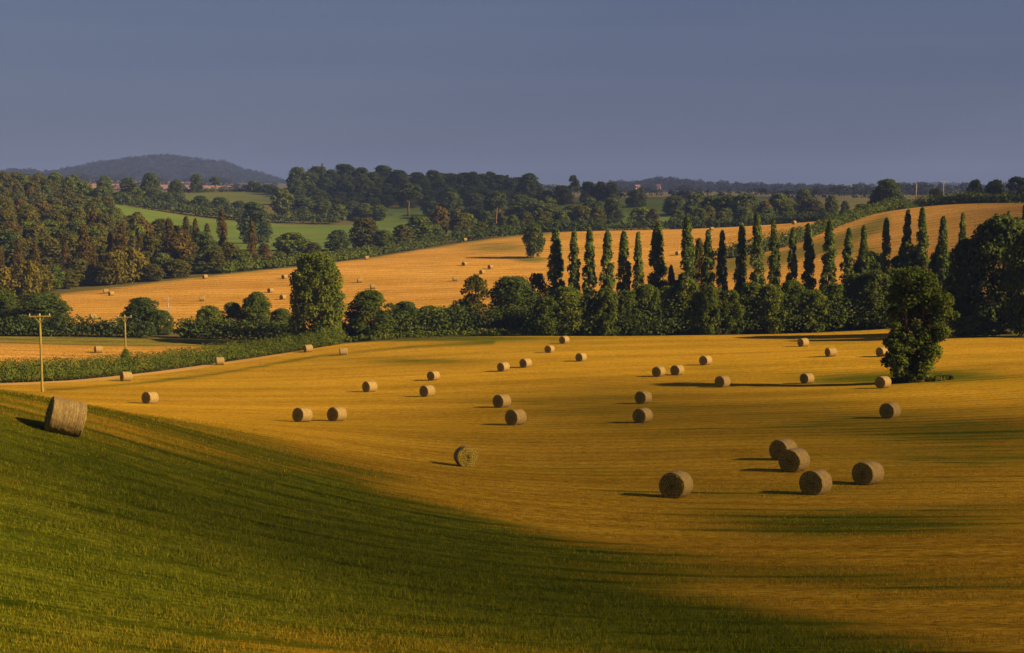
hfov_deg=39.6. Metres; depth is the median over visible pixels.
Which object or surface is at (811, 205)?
broadleaf tree
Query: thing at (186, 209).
hedge
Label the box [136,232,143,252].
poplar tree
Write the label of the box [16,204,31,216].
broadleaf tree
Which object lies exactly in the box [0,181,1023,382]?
ground
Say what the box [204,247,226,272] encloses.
broadleaf tree
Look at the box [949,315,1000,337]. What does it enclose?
bush
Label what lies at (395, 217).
pasture
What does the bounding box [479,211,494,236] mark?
broadleaf tree
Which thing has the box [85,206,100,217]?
broadleaf tree
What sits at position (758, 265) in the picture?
poplar tree
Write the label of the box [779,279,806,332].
broadleaf tree
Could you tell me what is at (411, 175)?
broadleaf tree
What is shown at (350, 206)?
broadleaf tree
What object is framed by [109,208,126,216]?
broadleaf tree
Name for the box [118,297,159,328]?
broadleaf tree
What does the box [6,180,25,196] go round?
broadleaf tree
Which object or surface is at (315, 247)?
broadleaf tree
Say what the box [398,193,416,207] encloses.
broadleaf tree
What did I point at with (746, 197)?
broadleaf tree
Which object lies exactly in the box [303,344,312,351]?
round bale
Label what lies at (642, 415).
round bale
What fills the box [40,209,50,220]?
broadleaf tree
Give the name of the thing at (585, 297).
broadleaf tree
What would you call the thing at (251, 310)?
broadleaf tree
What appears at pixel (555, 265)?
poplar tree
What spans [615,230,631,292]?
poplar tree
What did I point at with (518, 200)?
broadleaf tree
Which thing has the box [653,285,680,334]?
broadleaf tree
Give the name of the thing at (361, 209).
broadleaf tree
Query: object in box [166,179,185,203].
broadleaf tree
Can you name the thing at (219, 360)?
round bale
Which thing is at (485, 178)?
broadleaf tree
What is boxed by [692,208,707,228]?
broadleaf tree
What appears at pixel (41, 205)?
broadleaf tree
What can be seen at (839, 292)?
broadleaf tree
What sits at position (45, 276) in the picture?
willow tree
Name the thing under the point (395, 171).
broadleaf tree
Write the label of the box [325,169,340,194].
broadleaf tree
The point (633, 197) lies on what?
broadleaf tree
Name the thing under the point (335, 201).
broadleaf tree
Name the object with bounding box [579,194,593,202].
broadleaf tree
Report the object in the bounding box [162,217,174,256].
poplar tree
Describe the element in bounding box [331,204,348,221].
broadleaf tree
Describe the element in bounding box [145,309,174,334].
broadleaf tree
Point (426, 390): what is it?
round bale
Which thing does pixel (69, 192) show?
broadleaf tree
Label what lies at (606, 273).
poplar tree
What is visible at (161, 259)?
broadleaf tree
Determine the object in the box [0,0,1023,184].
sky
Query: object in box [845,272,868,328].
broadleaf tree
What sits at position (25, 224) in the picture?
broadleaf tree
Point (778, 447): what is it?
round bale
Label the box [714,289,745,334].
broadleaf tree
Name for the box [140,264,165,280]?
broadleaf tree
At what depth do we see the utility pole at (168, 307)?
304.97 m
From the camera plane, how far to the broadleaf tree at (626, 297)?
269.25 m
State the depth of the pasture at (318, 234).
822.62 m
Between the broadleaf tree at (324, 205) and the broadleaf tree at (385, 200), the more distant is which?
the broadleaf tree at (385, 200)
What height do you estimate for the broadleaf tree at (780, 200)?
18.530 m
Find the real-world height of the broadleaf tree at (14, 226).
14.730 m
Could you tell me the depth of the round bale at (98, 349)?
252.75 m
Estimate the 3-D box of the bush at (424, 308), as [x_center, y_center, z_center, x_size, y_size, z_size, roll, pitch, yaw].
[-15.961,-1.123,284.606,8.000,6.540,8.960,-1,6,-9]
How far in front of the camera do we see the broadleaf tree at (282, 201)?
893.31 m
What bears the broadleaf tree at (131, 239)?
on the ground at (851, 200)
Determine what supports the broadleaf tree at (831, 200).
on the ground at (851, 200)
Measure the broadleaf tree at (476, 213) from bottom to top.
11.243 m
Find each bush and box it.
[121,348,129,371]
[195,305,223,325]
[419,305,448,331]
[446,300,472,331]
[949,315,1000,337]
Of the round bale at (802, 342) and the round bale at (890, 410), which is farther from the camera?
the round bale at (802, 342)
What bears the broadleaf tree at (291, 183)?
on the pasture at (261, 197)
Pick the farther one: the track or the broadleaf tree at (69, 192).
the broadleaf tree at (69, 192)
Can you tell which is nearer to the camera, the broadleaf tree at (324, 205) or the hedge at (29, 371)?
the hedge at (29, 371)
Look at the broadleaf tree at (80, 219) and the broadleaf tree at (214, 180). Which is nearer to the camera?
the broadleaf tree at (80, 219)
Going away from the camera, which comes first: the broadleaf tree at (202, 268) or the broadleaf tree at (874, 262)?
the broadleaf tree at (874, 262)
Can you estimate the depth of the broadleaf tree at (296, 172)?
1071.84 m
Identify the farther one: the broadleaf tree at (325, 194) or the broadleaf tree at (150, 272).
the broadleaf tree at (325, 194)
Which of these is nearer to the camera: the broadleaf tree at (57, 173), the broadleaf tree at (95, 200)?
the broadleaf tree at (95, 200)
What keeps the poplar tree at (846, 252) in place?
on the ground at (851, 200)
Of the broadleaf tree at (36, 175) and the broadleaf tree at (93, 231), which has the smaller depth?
the broadleaf tree at (93, 231)
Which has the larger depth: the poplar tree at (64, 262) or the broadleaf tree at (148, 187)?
the broadleaf tree at (148, 187)
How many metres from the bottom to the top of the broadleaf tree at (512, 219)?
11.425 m
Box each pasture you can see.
[114,204,363,249]
[171,192,332,203]
[376,206,478,235]
[553,199,773,226]
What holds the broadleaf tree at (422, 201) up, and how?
on the ground at (851, 200)
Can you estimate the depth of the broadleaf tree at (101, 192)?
797.52 m
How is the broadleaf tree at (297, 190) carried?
on the ground at (851, 200)
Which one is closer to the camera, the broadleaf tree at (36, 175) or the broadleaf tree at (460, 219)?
the broadleaf tree at (460, 219)
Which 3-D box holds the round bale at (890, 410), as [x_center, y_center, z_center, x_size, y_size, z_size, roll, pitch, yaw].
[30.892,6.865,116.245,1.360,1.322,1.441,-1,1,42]
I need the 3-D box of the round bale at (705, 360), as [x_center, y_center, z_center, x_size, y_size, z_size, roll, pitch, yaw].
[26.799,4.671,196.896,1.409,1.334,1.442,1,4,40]
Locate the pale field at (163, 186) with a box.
[88,184,240,188]
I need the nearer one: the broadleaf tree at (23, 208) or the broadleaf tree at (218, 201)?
the broadleaf tree at (23, 208)
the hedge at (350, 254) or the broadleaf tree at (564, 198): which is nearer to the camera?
the hedge at (350, 254)
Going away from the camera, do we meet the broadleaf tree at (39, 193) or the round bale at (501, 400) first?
the round bale at (501, 400)
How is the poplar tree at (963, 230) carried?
on the ground at (851, 200)
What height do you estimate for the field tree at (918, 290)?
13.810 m
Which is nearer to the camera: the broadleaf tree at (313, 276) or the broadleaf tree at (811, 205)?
the broadleaf tree at (313, 276)
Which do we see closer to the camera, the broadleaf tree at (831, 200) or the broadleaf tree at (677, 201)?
the broadleaf tree at (831, 200)
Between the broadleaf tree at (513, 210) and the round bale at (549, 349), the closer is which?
the round bale at (549, 349)
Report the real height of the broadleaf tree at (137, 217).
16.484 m
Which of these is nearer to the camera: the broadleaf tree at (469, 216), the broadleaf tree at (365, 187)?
the broadleaf tree at (469, 216)
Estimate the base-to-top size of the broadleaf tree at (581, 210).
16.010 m
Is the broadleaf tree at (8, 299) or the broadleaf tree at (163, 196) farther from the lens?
the broadleaf tree at (163, 196)
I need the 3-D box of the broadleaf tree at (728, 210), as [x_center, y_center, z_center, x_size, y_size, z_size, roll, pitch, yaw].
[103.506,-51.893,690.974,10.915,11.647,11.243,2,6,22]
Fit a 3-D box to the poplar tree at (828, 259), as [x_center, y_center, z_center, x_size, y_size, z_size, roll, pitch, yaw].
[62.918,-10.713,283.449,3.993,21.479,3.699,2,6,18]
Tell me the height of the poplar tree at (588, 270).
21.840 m
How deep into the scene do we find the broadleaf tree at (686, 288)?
269.27 m
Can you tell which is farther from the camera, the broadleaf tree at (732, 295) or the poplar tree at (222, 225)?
the poplar tree at (222, 225)
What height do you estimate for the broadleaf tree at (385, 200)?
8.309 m
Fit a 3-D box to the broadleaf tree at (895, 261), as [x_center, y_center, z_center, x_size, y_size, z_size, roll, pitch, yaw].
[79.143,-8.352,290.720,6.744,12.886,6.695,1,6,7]
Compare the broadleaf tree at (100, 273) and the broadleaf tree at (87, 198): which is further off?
the broadleaf tree at (87, 198)
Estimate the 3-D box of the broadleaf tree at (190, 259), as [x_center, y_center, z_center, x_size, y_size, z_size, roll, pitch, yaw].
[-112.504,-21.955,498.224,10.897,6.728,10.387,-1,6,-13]
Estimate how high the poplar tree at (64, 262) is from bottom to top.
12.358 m
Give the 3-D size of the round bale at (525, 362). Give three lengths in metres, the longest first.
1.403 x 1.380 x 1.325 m
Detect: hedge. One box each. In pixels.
[0,313,158,337]
[0,327,346,382]
[114,193,340,223]
[168,187,285,192]
[173,316,293,339]
[215,243,375,272]
[340,300,534,337]
[345,327,539,341]
[364,210,832,255]
[520,278,904,335]
[713,196,923,258]
[912,191,1023,206]
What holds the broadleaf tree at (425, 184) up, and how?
on the ground at (851, 200)
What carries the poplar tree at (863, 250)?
on the ground at (851, 200)
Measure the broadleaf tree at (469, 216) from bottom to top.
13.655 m
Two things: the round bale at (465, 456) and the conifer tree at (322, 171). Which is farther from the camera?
the conifer tree at (322, 171)
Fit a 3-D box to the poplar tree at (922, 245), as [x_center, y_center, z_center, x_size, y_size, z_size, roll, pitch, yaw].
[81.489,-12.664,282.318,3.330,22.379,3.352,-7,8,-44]
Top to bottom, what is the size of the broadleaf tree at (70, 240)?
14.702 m
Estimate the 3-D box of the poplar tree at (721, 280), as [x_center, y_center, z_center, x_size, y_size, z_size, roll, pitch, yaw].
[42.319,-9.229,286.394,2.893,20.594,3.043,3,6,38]
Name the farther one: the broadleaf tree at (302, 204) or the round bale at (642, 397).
the broadleaf tree at (302, 204)
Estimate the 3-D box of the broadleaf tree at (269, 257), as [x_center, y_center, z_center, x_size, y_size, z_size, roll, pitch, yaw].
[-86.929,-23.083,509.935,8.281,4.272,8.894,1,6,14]
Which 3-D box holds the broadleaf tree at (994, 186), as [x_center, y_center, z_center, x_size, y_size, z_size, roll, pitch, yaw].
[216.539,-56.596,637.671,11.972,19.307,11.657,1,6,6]
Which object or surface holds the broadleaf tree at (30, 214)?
on the ground at (851, 200)
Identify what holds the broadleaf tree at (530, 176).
on the ground at (851, 200)
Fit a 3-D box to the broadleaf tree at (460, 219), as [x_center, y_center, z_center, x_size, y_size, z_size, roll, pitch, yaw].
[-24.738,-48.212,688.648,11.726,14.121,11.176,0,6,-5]
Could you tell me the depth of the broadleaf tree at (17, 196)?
708.31 m
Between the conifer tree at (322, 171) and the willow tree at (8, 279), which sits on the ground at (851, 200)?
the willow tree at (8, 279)
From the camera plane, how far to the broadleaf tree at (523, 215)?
750.75 m
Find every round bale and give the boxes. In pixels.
[44,396,87,436]
[94,346,102,352]
[120,371,132,380]
[141,391,158,403]
[199,296,204,300]
[215,357,223,364]
[267,288,273,292]
[279,294,285,299]
[292,407,312,421]
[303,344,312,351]
[327,407,346,420]
[339,347,347,354]
[362,381,376,391]
[419,385,434,396]
[427,371,439,380]
[454,446,477,466]
[493,394,510,407]
[497,362,509,371]
[505,409,526,424]
[519,358,531,367]
[544,345,554,352]
[559,336,569,343]
[575,353,586,360]
[632,408,652,422]
[635,391,651,403]
[652,366,665,376]
[659,470,692,498]
[670,365,683,374]
[699,355,711,364]
[715,375,730,387]
[769,438,796,459]
[778,448,809,471]
[797,338,808,346]
[799,469,831,494]
[800,373,813,383]
[825,347,836,356]
[852,461,883,484]
[875,376,890,387]
[876,347,888,356]
[879,402,900,418]
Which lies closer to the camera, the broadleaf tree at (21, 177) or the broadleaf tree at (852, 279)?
the broadleaf tree at (852, 279)
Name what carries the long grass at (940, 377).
on the stubble field at (560, 395)
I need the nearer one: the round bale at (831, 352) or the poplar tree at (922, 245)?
the round bale at (831, 352)
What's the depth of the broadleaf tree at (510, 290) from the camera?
284.42 m
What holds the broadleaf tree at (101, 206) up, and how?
on the ground at (851, 200)
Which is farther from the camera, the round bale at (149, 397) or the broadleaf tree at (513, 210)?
the broadleaf tree at (513, 210)
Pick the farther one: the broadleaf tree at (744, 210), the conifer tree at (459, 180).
the conifer tree at (459, 180)
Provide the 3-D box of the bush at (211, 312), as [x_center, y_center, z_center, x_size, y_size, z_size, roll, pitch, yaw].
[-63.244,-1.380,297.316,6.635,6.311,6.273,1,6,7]
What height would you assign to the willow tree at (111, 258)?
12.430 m
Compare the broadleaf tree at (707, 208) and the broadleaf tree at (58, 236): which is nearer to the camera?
the broadleaf tree at (58, 236)
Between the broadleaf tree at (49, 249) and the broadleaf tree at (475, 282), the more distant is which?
the broadleaf tree at (49, 249)
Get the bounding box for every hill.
[60,155,286,183]
[630,179,791,191]
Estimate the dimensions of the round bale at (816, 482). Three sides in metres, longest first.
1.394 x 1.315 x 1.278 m
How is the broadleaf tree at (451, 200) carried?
on the ground at (851, 200)
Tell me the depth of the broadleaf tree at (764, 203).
696.53 m
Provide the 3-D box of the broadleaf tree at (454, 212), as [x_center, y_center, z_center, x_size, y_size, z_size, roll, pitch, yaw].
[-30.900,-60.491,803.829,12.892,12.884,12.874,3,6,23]
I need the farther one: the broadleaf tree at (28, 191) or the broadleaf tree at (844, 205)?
the broadleaf tree at (28, 191)
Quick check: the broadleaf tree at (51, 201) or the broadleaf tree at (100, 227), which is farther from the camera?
the broadleaf tree at (51, 201)
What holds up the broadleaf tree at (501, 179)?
on the ground at (851, 200)
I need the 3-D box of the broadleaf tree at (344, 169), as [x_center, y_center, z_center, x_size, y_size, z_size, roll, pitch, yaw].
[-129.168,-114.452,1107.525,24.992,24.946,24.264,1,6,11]
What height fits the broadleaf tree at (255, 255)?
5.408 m
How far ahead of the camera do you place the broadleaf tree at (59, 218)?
582.70 m
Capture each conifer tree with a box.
[321,163,323,177]
[456,174,462,183]
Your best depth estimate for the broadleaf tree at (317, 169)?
1092.38 m
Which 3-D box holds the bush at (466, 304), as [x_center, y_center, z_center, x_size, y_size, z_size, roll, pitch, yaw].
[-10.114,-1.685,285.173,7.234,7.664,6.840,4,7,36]
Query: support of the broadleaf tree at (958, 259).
on the ground at (851, 200)
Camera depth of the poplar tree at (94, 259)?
489.50 m
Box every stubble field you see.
[0,329,1023,652]
[0,336,338,381]
[55,203,1023,333]
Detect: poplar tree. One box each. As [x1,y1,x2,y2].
[0,247,5,267]
[12,237,24,287]
[30,241,40,265]
[59,243,71,269]
[74,224,93,273]
[88,243,98,264]
[105,232,113,252]
[115,222,127,264]
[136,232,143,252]
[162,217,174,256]
[182,215,190,243]
[191,218,199,237]
[203,223,210,233]
[216,208,227,246]
[246,220,257,252]
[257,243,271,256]
[546,229,564,295]
[567,230,580,332]
[581,227,597,297]
[598,229,616,289]
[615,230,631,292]
[631,231,644,290]
[647,222,668,302]
[677,216,697,298]
[700,229,715,287]
[715,230,727,296]
[732,223,747,291]
[749,213,765,286]
[767,220,780,286]
[785,227,797,281]
[800,223,816,290]
[818,219,837,290]
[839,228,855,284]
[857,225,869,279]
[879,217,891,272]
[898,209,913,268]
[916,206,930,311]
[934,216,949,304]
[958,213,966,239]
[1021,205,1023,225]
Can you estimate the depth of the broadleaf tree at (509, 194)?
1006.31 m
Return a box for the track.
[0,347,323,384]
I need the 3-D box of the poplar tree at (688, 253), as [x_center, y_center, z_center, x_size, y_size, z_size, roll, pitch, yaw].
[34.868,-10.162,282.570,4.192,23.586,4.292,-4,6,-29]
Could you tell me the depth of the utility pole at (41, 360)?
167.00 m
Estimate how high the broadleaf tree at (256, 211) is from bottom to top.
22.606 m
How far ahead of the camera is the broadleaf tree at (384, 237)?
597.16 m
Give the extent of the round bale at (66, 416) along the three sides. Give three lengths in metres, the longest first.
1.453 x 1.420 x 1.345 m
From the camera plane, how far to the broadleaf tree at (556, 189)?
923.45 m
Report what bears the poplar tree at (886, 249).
on the ground at (851, 200)
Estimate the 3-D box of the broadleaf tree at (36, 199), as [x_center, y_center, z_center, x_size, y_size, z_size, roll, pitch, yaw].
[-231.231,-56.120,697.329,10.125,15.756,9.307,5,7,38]
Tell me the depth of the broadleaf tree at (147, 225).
563.60 m
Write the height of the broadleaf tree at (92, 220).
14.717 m
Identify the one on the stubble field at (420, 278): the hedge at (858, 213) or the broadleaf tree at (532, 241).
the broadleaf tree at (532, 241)
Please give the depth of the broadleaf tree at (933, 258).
289.53 m
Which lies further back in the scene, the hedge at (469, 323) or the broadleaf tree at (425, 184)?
the broadleaf tree at (425, 184)
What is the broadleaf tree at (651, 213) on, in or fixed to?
on the ground at (851, 200)
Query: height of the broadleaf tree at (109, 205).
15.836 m
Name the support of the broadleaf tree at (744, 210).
on the ground at (851, 200)
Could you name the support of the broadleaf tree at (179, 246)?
on the ground at (851, 200)
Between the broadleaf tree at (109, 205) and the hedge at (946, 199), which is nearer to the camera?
the hedge at (946, 199)
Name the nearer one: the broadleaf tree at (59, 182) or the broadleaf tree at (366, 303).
the broadleaf tree at (366, 303)
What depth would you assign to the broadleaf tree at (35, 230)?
543.37 m
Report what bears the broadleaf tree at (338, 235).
on the ground at (851, 200)
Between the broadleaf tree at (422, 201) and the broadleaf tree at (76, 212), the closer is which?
the broadleaf tree at (76, 212)
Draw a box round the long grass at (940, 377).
[889,374,954,383]
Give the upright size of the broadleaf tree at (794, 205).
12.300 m
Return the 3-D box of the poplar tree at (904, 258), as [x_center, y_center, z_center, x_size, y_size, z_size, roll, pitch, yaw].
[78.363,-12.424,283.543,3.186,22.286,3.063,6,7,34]
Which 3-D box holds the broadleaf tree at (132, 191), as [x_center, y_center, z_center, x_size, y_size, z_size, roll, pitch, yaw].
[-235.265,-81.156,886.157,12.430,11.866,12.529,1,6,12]
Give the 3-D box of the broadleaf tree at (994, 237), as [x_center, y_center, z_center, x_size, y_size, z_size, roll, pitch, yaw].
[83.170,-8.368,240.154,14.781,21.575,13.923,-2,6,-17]
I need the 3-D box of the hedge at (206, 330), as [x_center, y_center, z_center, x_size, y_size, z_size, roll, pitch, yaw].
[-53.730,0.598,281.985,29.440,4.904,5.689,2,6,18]
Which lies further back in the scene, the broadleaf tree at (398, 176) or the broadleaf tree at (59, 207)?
the broadleaf tree at (398, 176)
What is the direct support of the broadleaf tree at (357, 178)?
on the ground at (851, 200)
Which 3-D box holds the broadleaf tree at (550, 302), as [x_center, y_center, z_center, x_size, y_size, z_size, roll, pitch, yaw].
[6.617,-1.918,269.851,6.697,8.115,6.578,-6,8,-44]
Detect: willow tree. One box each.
[0,267,24,298]
[15,258,41,297]
[36,264,54,292]
[101,250,131,284]
[115,246,147,282]
[129,259,149,281]
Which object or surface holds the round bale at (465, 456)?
on the stubble field at (560, 395)
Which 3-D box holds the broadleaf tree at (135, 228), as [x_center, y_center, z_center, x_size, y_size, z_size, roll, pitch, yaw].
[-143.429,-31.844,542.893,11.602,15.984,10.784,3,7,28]
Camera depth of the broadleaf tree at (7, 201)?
631.94 m
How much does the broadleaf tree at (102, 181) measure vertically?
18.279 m
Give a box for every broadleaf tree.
[0,172,10,195]
[0,186,12,198]
[0,198,15,211]
[0,203,18,222]
[0,209,15,222]
[0,221,12,229]
[0,221,25,247]
[0,229,21,259]
[0,289,21,324]
[4,238,32,267]
[5,178,22,191]
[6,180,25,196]
[8,292,75,332]
[10,172,20,178]
[12,191,26,201]
[12,194,27,200]
[13,198,27,211]
[15,173,29,190]
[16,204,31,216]
[16,205,40,222]
[18,208,39,231]
[19,220,36,237]
[24,222,49,254]
[25,180,41,191]
[25,187,36,199]
[27,191,46,200]
[27,195,38,204]
[29,236,62,267]
[30,237,41,255]
[31,175,45,183]
[32,173,44,177]
[33,200,51,218]
[34,196,46,203]
[39,184,53,204]
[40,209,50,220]
[40,219,61,237]
[41,179,59,197]
[43,209,58,219]
[46,197,62,206]
[46,264,65,290]
[47,174,63,196]
[48,212,68,231]
[49,172,62,178]
[52,204,66,212]
[54,231,67,258]
[56,232,79,259]
[57,193,72,203]
[57,270,79,288]
[60,187,77,197]
[60,208,72,223]
[61,176,77,191]
[61,234,78,268]
[64,221,84,235]
[66,197,86,211]
[66,259,93,286]
[67,207,86,224]
[68,203,87,218]
[69,217,88,227]
[71,174,79,180]
[75,181,92,197]
[80,264,100,284]
[82,196,92,202]
[84,202,94,210]
[84,226,101,239]
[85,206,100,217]
[86,212,100,225]
[87,235,107,264]
[89,202,108,213]
[90,197,102,202]
[91,260,117,284]
[92,186,112,200]
[92,222,108,237]
[96,175,113,195]
[96,213,117,235]
[102,196,114,205]
[104,202,113,213]
[105,235,116,249]
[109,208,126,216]
[110,213,122,222]
[111,191,129,203]
[113,231,136,250]
[114,213,127,224]
[115,221,128,230]
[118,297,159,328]
[119,177,137,196]
[125,187,144,203]
[125,222,145,235]
[128,211,145,224]
[139,173,162,199]
[139,220,154,232]
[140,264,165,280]
[142,198,156,207]
[142,230,166,267]
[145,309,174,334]
[150,218,166,231]
[152,253,175,276]
[156,192,174,207]
[158,231,165,251]
[163,259,192,277]
[164,229,196,266]
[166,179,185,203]
[166,225,182,253]
[176,199,191,210]
[178,254,202,272]
[181,225,193,237]
[189,174,202,192]
[190,195,211,213]
[190,231,218,260]
[191,261,215,272]
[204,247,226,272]
[209,176,221,191]
[209,196,231,214]
[216,242,240,268]
[219,301,243,328]
[229,200,244,217]
[229,250,252,269]
[236,201,272,243]
[240,291,271,328]
[243,181,261,191]
[248,253,262,267]
[257,184,278,192]
[260,256,278,267]
[268,188,294,216]
[268,308,291,332]
[272,232,310,256]
[272,251,290,266]
[285,166,308,190]
[285,178,303,192]
[287,252,348,343]
[289,197,318,219]
[291,186,306,200]
[295,172,318,193]
[302,242,322,253]
[307,166,325,176]
[309,190,329,201]
[310,195,326,205]
[314,201,333,220]
[324,230,350,253]
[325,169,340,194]
[328,198,344,206]
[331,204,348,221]
[335,164,356,182]
[339,174,353,194]
[343,289,398,340]
[344,201,359,217]
[348,217,378,248]
[351,173,370,191]
[353,167,367,188]
[353,203,373,217]
[355,176,374,196]
[360,198,380,208]
[367,172,382,195]
[370,204,387,220]
[372,165,393,180]
[372,230,396,247]
[377,194,395,206]
[388,169,408,186]
[390,172,407,187]
[390,301,422,334]
[392,183,423,215]
[392,224,413,244]
[395,176,411,191]
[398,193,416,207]
[405,215,434,242]
[408,172,422,180]
[410,174,431,193]
[414,179,433,194]
[418,196,436,206]
[420,201,439,214]
[426,169,443,193]
[426,209,444,221]
[427,223,445,239]
[431,206,450,237]
[438,191,463,216]
[442,187,458,194]
[443,173,462,184]
[445,176,456,186]
[447,208,465,229]
[450,212,472,240]
[459,172,468,185]
[459,274,488,330]
[462,193,484,212]
[463,171,480,189]
[463,212,477,233]
[469,209,481,224]
[473,222,488,237]
[475,173,495,187]
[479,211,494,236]
[482,203,501,224]
[483,190,507,224]
[485,275,538,333]
[486,171,497,189]
[493,175,505,190]
[496,216,508,235]
[498,190,514,199]
[503,205,523,218]
[506,214,520,235]
[507,194,529,213]
[516,181,543,192]
[518,173,538,188]
[518,211,534,232]
[520,180,537,196]
[521,222,545,257]
[523,198,536,218]
[528,200,547,222]
[528,295,564,335]
[529,273,548,297]
[533,189,552,201]
[533,217,551,232]
[537,211,551,220]
[543,207,557,219]
[544,197,559,209]
[549,185,573,203]
[551,209,570,231]
[551,285,588,335]
[556,188,573,204]
[562,205,575,211]
[564,209,572,230]
[568,175,579,205]
[571,204,590,230]
[574,295,596,335]
[579,181,595,201]
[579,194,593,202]
[582,197,604,218]
[588,206,606,230]
[589,287,622,335]
[591,181,605,201]
[591,223,607,230]
[602,197,624,222]
[605,182,619,199]
[610,289,643,335]
[624,189,647,206]
[628,207,648,226]
[630,283,663,335]
[645,208,659,229]
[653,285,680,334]
[661,195,684,214]
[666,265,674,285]
[667,209,684,228]
[670,280,679,288]
[671,279,703,334]
[682,192,703,216]
[684,205,696,219]
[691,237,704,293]
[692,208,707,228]
[694,285,723,334]
[698,195,725,215]
[700,205,715,227]
[711,194,741,218]
[714,211,730,227]
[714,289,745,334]
[716,208,732,226]
[730,193,759,217]
[732,281,766,333]
[733,206,753,226]
[738,202,752,225]
[754,284,788,333]
[756,200,772,213]
[759,213,774,224]
[760,207,774,218]
[768,193,791,217]
[778,201,799,216]
[778,205,796,223]
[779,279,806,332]
[793,188,811,212]
[795,197,824,217]
[795,289,831,332]
[817,283,851,330]
[824,194,839,216]
[839,200,849,215]
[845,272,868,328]
[853,250,886,282]
[855,269,894,328]
[866,178,906,212]
[885,267,899,305]
[890,255,910,305]
[907,244,932,272]
[928,188,942,204]
[928,244,952,286]
[941,236,984,330]
[954,213,1023,333]
[967,179,982,196]
[981,179,1006,202]
[999,230,1023,336]
[1006,176,1023,196]
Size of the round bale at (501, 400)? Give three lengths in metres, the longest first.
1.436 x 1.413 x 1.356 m
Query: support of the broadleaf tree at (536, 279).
on the ground at (851, 200)
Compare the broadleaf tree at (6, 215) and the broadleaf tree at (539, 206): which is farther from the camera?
the broadleaf tree at (539, 206)
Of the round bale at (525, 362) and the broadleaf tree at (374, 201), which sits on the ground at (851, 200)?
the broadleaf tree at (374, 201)
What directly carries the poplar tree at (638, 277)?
on the ground at (851, 200)
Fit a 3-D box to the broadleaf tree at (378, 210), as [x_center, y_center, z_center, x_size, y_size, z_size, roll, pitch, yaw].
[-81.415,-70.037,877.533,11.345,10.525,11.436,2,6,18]
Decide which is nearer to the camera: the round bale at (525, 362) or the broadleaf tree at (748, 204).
the round bale at (525, 362)
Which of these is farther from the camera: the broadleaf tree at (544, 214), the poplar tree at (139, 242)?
the broadleaf tree at (544, 214)
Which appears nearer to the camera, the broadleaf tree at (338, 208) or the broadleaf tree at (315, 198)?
the broadleaf tree at (338, 208)
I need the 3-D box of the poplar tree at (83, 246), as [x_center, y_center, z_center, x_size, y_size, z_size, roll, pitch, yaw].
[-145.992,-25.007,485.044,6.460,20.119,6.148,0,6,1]
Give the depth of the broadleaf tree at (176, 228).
523.14 m
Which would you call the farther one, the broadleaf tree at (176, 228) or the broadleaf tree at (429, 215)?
the broadleaf tree at (429, 215)
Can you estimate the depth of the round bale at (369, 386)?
170.85 m
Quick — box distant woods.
[0,153,983,194]
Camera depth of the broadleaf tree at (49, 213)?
609.27 m
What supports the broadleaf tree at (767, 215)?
on the ground at (851, 200)
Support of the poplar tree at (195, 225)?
on the ground at (851, 200)
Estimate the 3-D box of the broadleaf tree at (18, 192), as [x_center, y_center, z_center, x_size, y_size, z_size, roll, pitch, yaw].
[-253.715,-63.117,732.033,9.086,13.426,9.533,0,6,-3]
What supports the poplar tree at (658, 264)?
on the ground at (851, 200)
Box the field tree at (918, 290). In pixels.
[880,265,960,382]
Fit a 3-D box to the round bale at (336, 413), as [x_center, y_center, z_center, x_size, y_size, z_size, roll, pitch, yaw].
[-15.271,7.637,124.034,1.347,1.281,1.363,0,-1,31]
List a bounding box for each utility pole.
[28,313,50,391]
[118,315,131,348]
[164,297,171,311]
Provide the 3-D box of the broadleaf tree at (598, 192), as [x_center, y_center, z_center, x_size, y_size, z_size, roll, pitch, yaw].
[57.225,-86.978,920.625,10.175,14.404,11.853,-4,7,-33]
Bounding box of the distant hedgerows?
[26,173,1019,197]
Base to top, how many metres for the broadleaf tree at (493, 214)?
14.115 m
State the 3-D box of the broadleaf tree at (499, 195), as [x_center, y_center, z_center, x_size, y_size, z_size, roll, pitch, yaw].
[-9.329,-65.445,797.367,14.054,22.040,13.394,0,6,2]
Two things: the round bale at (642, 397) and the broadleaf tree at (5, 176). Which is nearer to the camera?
the round bale at (642, 397)
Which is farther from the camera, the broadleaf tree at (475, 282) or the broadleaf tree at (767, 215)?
the broadleaf tree at (767, 215)
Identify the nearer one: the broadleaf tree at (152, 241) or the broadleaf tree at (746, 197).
the broadleaf tree at (152, 241)
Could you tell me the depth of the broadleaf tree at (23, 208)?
612.46 m
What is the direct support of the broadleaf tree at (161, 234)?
on the ground at (851, 200)
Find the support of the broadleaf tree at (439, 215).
on the ground at (851, 200)
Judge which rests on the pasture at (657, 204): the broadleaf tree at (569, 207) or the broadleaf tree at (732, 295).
the broadleaf tree at (569, 207)
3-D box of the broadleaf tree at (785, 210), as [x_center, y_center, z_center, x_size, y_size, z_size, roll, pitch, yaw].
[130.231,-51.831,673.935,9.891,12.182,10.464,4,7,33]
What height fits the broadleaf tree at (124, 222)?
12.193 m
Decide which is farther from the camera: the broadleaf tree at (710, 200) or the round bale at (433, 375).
the broadleaf tree at (710, 200)
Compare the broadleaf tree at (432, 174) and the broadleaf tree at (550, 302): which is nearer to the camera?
the broadleaf tree at (550, 302)
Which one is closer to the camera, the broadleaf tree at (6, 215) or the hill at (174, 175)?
the broadleaf tree at (6, 215)
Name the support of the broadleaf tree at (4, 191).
on the ground at (851, 200)

